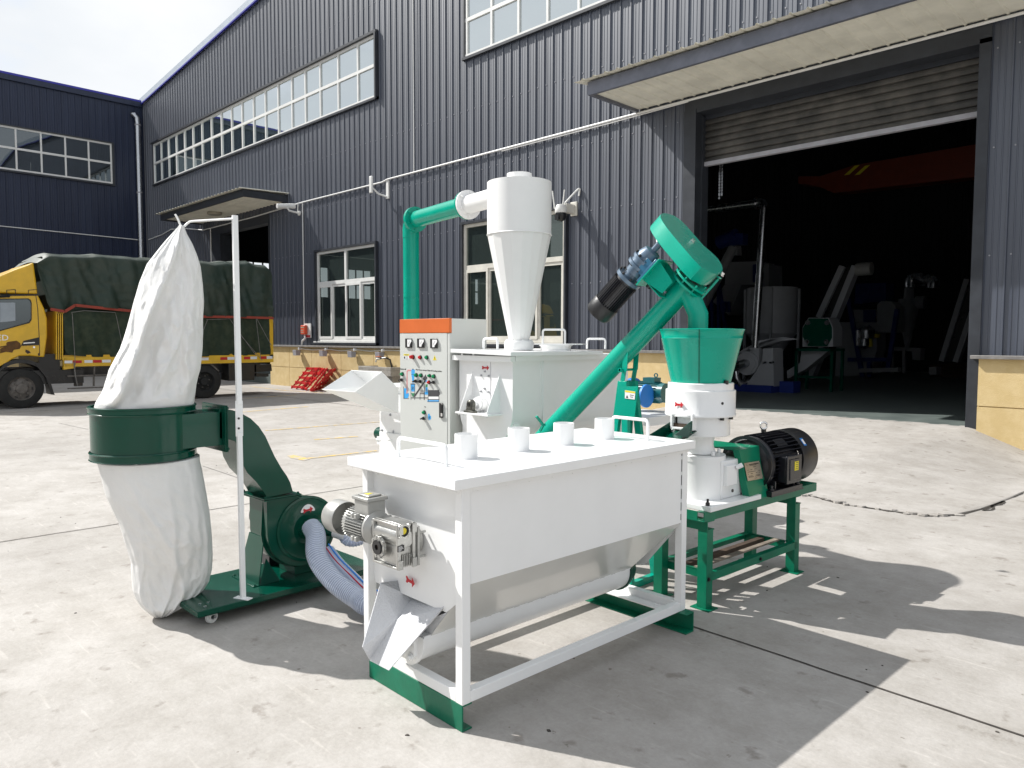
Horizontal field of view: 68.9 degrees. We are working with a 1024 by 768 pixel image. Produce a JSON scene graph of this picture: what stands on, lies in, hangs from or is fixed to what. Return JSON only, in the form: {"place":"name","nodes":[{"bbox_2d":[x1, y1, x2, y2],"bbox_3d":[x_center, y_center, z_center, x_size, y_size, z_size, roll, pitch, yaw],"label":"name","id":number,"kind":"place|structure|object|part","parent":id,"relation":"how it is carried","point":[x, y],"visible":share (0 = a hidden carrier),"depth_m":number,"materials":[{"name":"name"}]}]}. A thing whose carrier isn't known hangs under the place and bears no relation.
{"place":"outdoors","nodes":[
{"label":"outdoors","id":0,"kind":"place"},
{"bbox_2d":[0,0,268,268],"label":"sky","id":1,"kind":"structure","parent":0,"point":[123,48],"materials":[{"name":"white"}]},
{"bbox_2d":[0,376,1023,767],"bbox_3d":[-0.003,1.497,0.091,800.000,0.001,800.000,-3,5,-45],"label":"ground","id":2,"kind":"structure","parent":0,"point":[112,672],"depth_m":3.54,"materials":[{"name":"concrete"}]},
{"bbox_2d":[0,70,146,366],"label":"side building","id":3,"kind":"structure","parent":2,"relation":"on","point":[67,158],"depth_m":29.68,"materials":[{"name":"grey metal"}]},
{"bbox_2d":[0,123,114,185],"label":"window frame","id":4,"kind":"structure","parent":3,"relation":"in","point":[23,150],"depth_m":29.42,"materials":[{"name":"white metal"}]},
{"bbox_2d":[0,226,202,239],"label":"wall cable","id":5,"kind":"object","parent":3,"relation":"attached to","point":[96,235],"depth_m":29.78,"materials":[{"name":"grey plastic"}]},
{"bbox_2d":[130,112,143,257],"bbox_3d":[-15.791,-5.989,31.620,0.389,10.874,0.269,0,3,-6],"label":"downpipe","id":6,"kind":"object","parent":3,"relation":"attached to","point":[138,153],"visible":0.62,"depth_m":31.41,"materials":[{"name":"metal"}]},
{"bbox_2d":[0,253,274,407],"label":"covered truck","id":7,"kind":"object","parent":2,"relation":"on","point":[72,312],"visible":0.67,"depth_m":16.73,"materials":[{"name":"fabric"}]},
{"bbox_2d":[86,214,377,622],"bbox_3d":[-1.232,0.177,3.950,1.546,2.164,1.611,-3,5,-45],"label":"dust collector","id":8,"kind":"object","parent":2,"relation":"on","point":[152,429],"visible":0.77,"depth_m":3.91,"materials":[{"name":"white fabric"}]},
{"bbox_2d":[291,367,320,388],"bbox_3d":[-6.072,-0.172,21.935,0.485,0.653,1.002,-3,5,-45],"label":"steel barrier","id":9,"kind":"object","parent":2,"relation":"on","point":[313,371],"visible":1,"depth_m":21.89,"materials":[{"name":"red metal"}]},
{"bbox_2d":[242,386,375,460],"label":"parking lines","id":10,"kind":"object","parent":2,"relation":"on","point":[297,457],"visible":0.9,"depth_m":11.30,"materials":[{"name":"white paint"}]},
{"bbox_2d":[303,368,324,389],"bbox_3d":[-5.792,-0.155,21.723,0.576,0.647,0.995,-2,4,-26],"label":"steel barrier","id":11,"kind":"object","parent":2,"relation":"on","point":[318,374],"visible":0.75,"depth_m":21.48,"materials":[{"name":"red metal"}]},
{"bbox_2d":[310,368,327,390],"bbox_3d":[-5.569,-0.145,21.572,0.510,0.644,0.948,-1,4,-11],"label":"steel barrier","id":12,"kind":"object","parent":2,"relation":"on","point":[319,378],"visible":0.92,"depth_m":21.18,"materials":[{"name":"red metal"}]},
{"bbox_2d":[311,368,335,391],"bbox_3d":[-5.340,-0.135,21.413,0.593,0.647,1.095,0,3,0],"label":"steel barrier","id":13,"kind":"object","parent":2,"relation":"on","point":[319,385],"visible":0.88,"depth_m":21.26,"materials":[{"name":"red metal"}]},
{"bbox_2d":[322,370,400,452],"bbox_3d":[-1.119,0.475,6.968,1.006,1.204,0.790,-3,5,-45],"label":"hammer mill","id":14,"kind":"object","parent":2,"relation":"on","point":[376,390],"visible":0.46,"depth_m":6.90,"materials":[{"name":"white paint"}]},
{"bbox_2d":[403,193,467,318],"bbox_3d":[-0.681,-0.684,6.630,0.230,1.861,1.075,-2,4,-35],"label":"green duct","id":15,"kind":"object","parent":14,"relation":"on","point":[416,220],"visible":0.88,"depth_m":6.90,"materials":[{"name":"metal"}]},
{"bbox_2d":[358,365,399,382],"bbox_3d":[-3.325,-0.066,19.342,0.590,0.780,1.450,-3,5,-45],"label":"wash basin","id":16,"kind":"object","parent":2,"relation":"on","point":[392,374],"visible":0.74,"depth_m":18.82,"materials":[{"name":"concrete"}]},
{"bbox_2d":[398,318,486,449],"bbox_3d":[-0.566,0.310,5.994,0.421,1.654,0.624,-3,5,-45],"label":"control cabinet","id":17,"kind":"object","parent":2,"relation":"on","point":[429,386],"visible":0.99,"depth_m":5.79,"materials":[{"name":"white metal"}]},
{"bbox_3d":[-0.695,0.324,5.867,0.058,1.440,0.624,-3,5,-45],"label":"cabinet door","id":18,"kind":"part","parent":17,"relation":"part of","materials":[{"name":"white metal"}]},
{"bbox_2d":[321,415,694,732],"bbox_3d":[0.048,0.739,3.535,1.672,1.098,0.823,-3,5,-43],"label":"mixer","id":19,"kind":"object","parent":2,"relation":"on","point":[466,538],"visible":1,"depth_m":3.15,"materials":[{"name":"white paint"}]},
{"bbox_2d":[1,389,1023,735],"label":"ground joint","id":20,"kind":"object","parent":2,"relation":"on","point":[695,627],"visible":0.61,"depth_m":3.40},
{"bbox_2d":[74,465,998,735],"bbox_3d":[0.016,1.174,5.404,5.585,0.003,10.074,-3,5,-45],"label":"grit","id":21,"kind":"object","parent":2,"relation":"on","point":[550,731],"visible":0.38,"depth_m":3.17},
{"bbox_2d":[451,329,669,440],"bbox_3d":[0.505,0.343,6.045,2.104,1.586,0.805,-3,5,-45],"label":"ribbon mixer","id":22,"kind":"object","parent":2,"relation":"on","point":[501,391],"visible":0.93,"depth_m":5.50,"materials":[{"name":"white paint"}]},
{"bbox_2d":[455,171,551,349],"bbox_3d":[-0.119,-0.912,5.743,0.488,1.312,0.975,-3,5,-45],"label":"cyclone","id":23,"kind":"object","parent":22,"relation":"on","point":[516,205],"visible":0.97,"depth_m":5.41,"materials":[{"name":"white metal"}]},
{"bbox_2d":[139,0,1023,449],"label":"factory hall","id":24,"kind":"structure","parent":2,"relation":"on","point":[251,108],"depth_m":17.36,"materials":[{"name":"grey metal"}]},
{"bbox_2d":[207,211,221,215],"bbox_3d":[-10.056,-5.756,25.244,0.480,0.100,0.480,-3,5,-45],"label":"ceiling light","id":25,"kind":"object","parent":24,"relation":"attached to","point":[214,213],"visible":1,"depth_m":25.10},
{"bbox_2d":[151,29,378,185],"bbox_3d":[-9.219,-8.747,25.284,0.170,1.770,16.140,-3,5,-45],"label":"window frame","id":26,"kind":"structure","parent":24,"relation":"in","point":[345,78],"depth_m":23.42,"materials":[{"name":"white glass"}]},
{"bbox_2d":[276,202,300,215],"bbox_3d":[-6.738,-5.308,22.502,0.722,0.391,0.155,-3,4,-37],"label":"security camera","id":27,"kind":"object","parent":24,"relation":"attached to","point":[286,206],"visible":1,"depth_m":22.45,"materials":[{"name":"white plastic"}]},
{"bbox_2d":[293,347,300,355],"bbox_3d":[-6.558,-1.008,22.823,0.231,0.267,0.200,-3,5,-45],"label":"floodlight","id":28,"kind":"object","parent":24,"relation":"attached to","point":[296,352],"visible":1,"depth_m":22.74,"materials":[{"name":"grey metal"}]},
{"bbox_2d":[301,323,311,344],"bbox_3d":[-6.269,-1.501,22.640,0.134,0.664,0.496,-3,5,-45],"label":"fire alarm box","id":29,"kind":"object","parent":24,"relation":"attached to","point":[306,330],"visible":1,"depth_m":22.58,"materials":[{"name":"red plastic"}]},
{"bbox_2d":[319,347,327,355],"bbox_3d":[-5.471,-0.940,21.734,0.231,0.267,0.200,-3,5,-45],"label":"floodlight","id":30,"kind":"object","parent":24,"relation":"attached to","point":[322,353],"visible":1,"depth_m":21.66,"materials":[{"name":"grey metal"}]},
{"bbox_2d":[311,241,378,344],"bbox_3d":[-4.784,-2.505,21.198,0.160,2.780,3.350,-3,5,-45],"label":"window frame","id":31,"kind":"structure","parent":24,"relation":"in","point":[346,284],"depth_m":21.09,"materials":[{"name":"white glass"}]},
{"bbox_2d":[300,348,399,351],"bbox_3d":[-4.092,-0.917,20.468,0.035,0.076,6.801,-3,5,-45],"label":"base cable","id":32,"kind":"object","parent":24,"relation":"attached to","point":[350,350],"visible":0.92,"depth_m":20.88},
{"bbox_2d":[347,348,356,356],"bbox_3d":[-4.413,-0.873,20.674,0.231,0.267,0.200,-3,5,-45],"label":"floodlight","id":33,"kind":"object","parent":24,"relation":"attached to","point":[351,353],"visible":1,"depth_m":20.60,"materials":[{"name":"grey metal"}]},
{"bbox_2d":[369,176,389,198],"bbox_3d":[-3.462,-5.129,19.485,0.526,0.570,0.147,0,4,-8],"label":"wireless antenna","id":34,"kind":"object","parent":24,"relation":"attached to","point":[371,189],"visible":1,"depth_m":19.46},
{"bbox_2d":[375,348,384,357],"bbox_3d":[-3.474,-0.815,19.733,0.231,0.267,0.200,-3,5,-45],"label":"floodlight","id":35,"kind":"object","parent":24,"relation":"attached to","point":[381,353],"visible":0.86,"depth_m":19.66,"materials":[{"name":"grey metal"}]},
{"bbox_2d":[375,356,391,366],"bbox_3d":[-3.374,-0.563,19.535,0.497,0.321,0.156,1,4,15],"label":"water tap","id":36,"kind":"object","parent":24,"relation":"attached to","point":[380,358],"visible":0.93,"depth_m":19.50,"materials":[{"name":"silver metal"}]},
{"bbox_2d":[460,207,567,346],"bbox_3d":[-0.090,-2.266,16.493,0.160,2.890,3.450,-3,5,-45],"label":"window frame","id":37,"kind":"structure","parent":24,"relation":"in","point":[480,297],"depth_m":16.81,"materials":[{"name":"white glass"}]},
{"bbox_2d":[461,0,618,61],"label":"window frame","id":38,"kind":"structure","parent":24,"relation":"in","point":[488,25],"depth_m":16.19,"materials":[{"name":"white metal"}]},
{"bbox_2d":[552,188,580,221],"bbox_3d":[1.088,-3.580,14.933,0.551,0.686,0.319,-1,4,-21],"label":"dome camera","id":39,"kind":"object","parent":24,"relation":"attached to","point":[564,208],"visible":1,"depth_m":14.88,"materials":[{"name":"white plastic"}]},
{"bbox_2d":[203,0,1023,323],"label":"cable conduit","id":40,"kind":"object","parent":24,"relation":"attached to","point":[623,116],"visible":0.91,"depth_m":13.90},
{"bbox_2d":[718,164,722,198],"bbox_3d":[3.734,-3.692,13.346,0.028,0.758,0.078,-3,5,-45],"label":"hoist chain","id":41,"kind":"object","parent":24,"relation":"hanging from","point":[719,181],"visible":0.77,"depth_m":13.35,"materials":[{"name":"metal"}]},
{"bbox_2d":[798,144,975,194],"bbox_3d":[10.995,-5.777,20.178,0.510,0.836,6.460,-3,5,-45],"label":"overhead crane","id":42,"kind":"object","parent":24,"relation":"attached to","point":[952,165],"visible":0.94,"depth_m":20.27,"materials":[{"name":"metal"}]},
{"bbox_2d":[535,213,724,586],"bbox_3d":[0.688,0.076,4.771,1.272,2.273,1.336,-1,4,-18],"label":"screw conveyor","id":43,"kind":"object","parent":2,"relation":"on","point":[694,259],"visible":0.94,"depth_m":4.44,"materials":[{"name":"green metal"}]},
{"bbox_2d":[650,380,817,612],"bbox_3d":[1.363,0.594,4.576,1.478,1.267,0.481,-3,5,-40],"label":"pellet mill","id":44,"kind":"object","parent":2,"relation":"on","point":[748,474],"visible":0.9,"depth_m":4.36,"materials":[{"name":"green paint"}]},
{"bbox_2d":[659,328,745,383],"bbox_3d":[1.104,-0.167,4.359,0.490,0.308,0.490,-3,5,-45],"label":"feed hopper","id":45,"kind":"object","parent":44,"relation":"on","point":[703,355],"visible":0.99,"depth_m":4.19,"materials":[{"name":"green paint"}]},
{"bbox_2d":[801,494,964,516],"bbox_3d":[3.173,1.085,6.792,1.606,0.020,0.305,3,5,42],"label":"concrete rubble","id":46,"kind":"object","parent":2,"relation":"on","point":[906,513],"visible":0.76,"depth_m":6.45,"materials":[{"name":"grey concrete"}]},
{"bbox_2d":[807,493,1021,515],"bbox_3d":[2.529,1.034,7.748,5.404,0.001,1.924,1,4,21],"label":"ground crack","id":47,"kind":"object","parent":2,"relation":"on","point":[992,506],"visible":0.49,"depth_m":6.67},
{"bbox_2d":[242,363,966,425],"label":"hall floor","id":48,"kind":"structure","parent":0,"point":[915,396],"depth_m":15.21,"materials":[{"name":"paint"}]},
{"bbox_2d":[706,229,747,307],"bbox_3d":[5.931,-2.756,22.297,0.448,3.563,2.204,-3,5,-45],"label":"white screw conveyor","id":49,"kind":"object","parent":48,"relation":"on","point":[734,240],"visible":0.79,"depth_m":21.70,"materials":[{"name":"metal"}]},
{"bbox_2d":[710,261,781,327],"bbox_3d":[7.412,-2.416,23.669,1.345,2.857,1.828,-3,5,-45],"label":"hopper bin","id":50,"kind":"object","parent":48,"relation":"on","point":[739,280],"visible":0.73,"depth_m":23.37,"materials":[{"name":"grey metal"}]},
{"bbox_2d":[732,337,799,392],"bbox_3d":[5.794,-0.444,17.011,0.923,1.251,1.546,-3,5,-45],"label":"blower mill","id":51,"kind":"object","parent":48,"relation":"on","point":[762,364],"visible":0.96,"depth_m":16.96,"materials":[{"name":"white paint"}]},
{"bbox_2d":[708,197,767,347],"bbox_3d":[4.638,-2.590,17.979,0.268,3.422,3.138,-3,5,-45],"label":"steel duct","id":52,"kind":"object","parent":51,"relation":"attached to","point":[757,203],"visible":0.88,"depth_m":16.96,"materials":[{"name":"black metal"}]},
{"bbox_2d":[742,286,800,380],"bbox_3d":[6.951,-1.284,20.026,1.290,2.568,1.290,-3,5,-45],"label":"storage silo","id":53,"kind":"object","parent":48,"relation":"on","point":[780,311],"visible":0.62,"depth_m":19.45,"materials":[{"name":"white paint"}]},
{"bbox_2d":[787,318,844,391],"bbox_3d":[7.140,-0.708,17.660,0.660,1.706,1.180,-3,5,-45],"label":"mill","id":54,"kind":"object","parent":48,"relation":"on","point":[822,332],"visible":1,"depth_m":17.43,"materials":[{"name":"green paint"}]},
{"bbox_2d":[809,262,873,378],"bbox_3d":[8.180,-1.546,18.651,0.316,2.880,1.472,-3,5,-45],"label":"incline conveyor","id":55,"kind":"object","parent":48,"relation":"on","point":[836,297],"visible":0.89,"depth_m":18.59,"materials":[{"name":"grey metal"}]},
{"bbox_2d":[835,283,903,376],"bbox_3d":[11.839,-1.778,24.255,2.500,3.092,2.132,-3,5,-45],"label":"packing line","id":56,"kind":"object","parent":48,"relation":"on","point":[863,343],"visible":0.98,"depth_m":23.88,"materials":[{"name":"white paint"}]},
{"bbox_2d":[890,272,939,372],"bbox_3d":[13.913,-2.104,25.752,0.825,3.507,1.501,-3,5,-45],"label":"cyclone","id":57,"kind":"object","parent":48,"relation":"on","point":[910,303],"visible":0.97,"depth_m":25.59,"materials":[{"name":"white paint"}]},
{"bbox_2d":[929,367,940,374],"bbox_3d":[13.478,-0.425,23.751,0.600,0.244,0.222,-3,5,-45],"label":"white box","id":58,"kind":"object","parent":48,"relation":"on","point":[934,370],"visible":1,"depth_m":23.55,"materials":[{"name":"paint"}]},
{"bbox_2d":[930,363,966,377],"bbox_3d":[14.204,-0.457,24.012,1.000,0.510,1.122,-3,5,-45],"label":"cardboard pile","id":59,"kind":"object","parent":48,"relation":"on","point":[955,370],"visible":0.5,"depth_m":23.59,"materials":[{"name":"cardboard"}]},
{"bbox_2d":[938,279,969,362],"bbox_3d":[12.946,-1.834,21.648,0.340,2.420,0.944,-3,5,-45],"label":"incline conveyor","id":60,"kind":"object","parent":48,"relation":"on","point":[955,344],"visible":0.79,"depth_m":21.65,"materials":[{"name":"grey metal"}]},
{"bbox_2d":[632,407,1023,515],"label":"entrance ramp","id":61,"kind":"structure","parent":0,"point":[905,466],"depth_m":8.59,"materials":[{"name":"concrete"}]}
]}

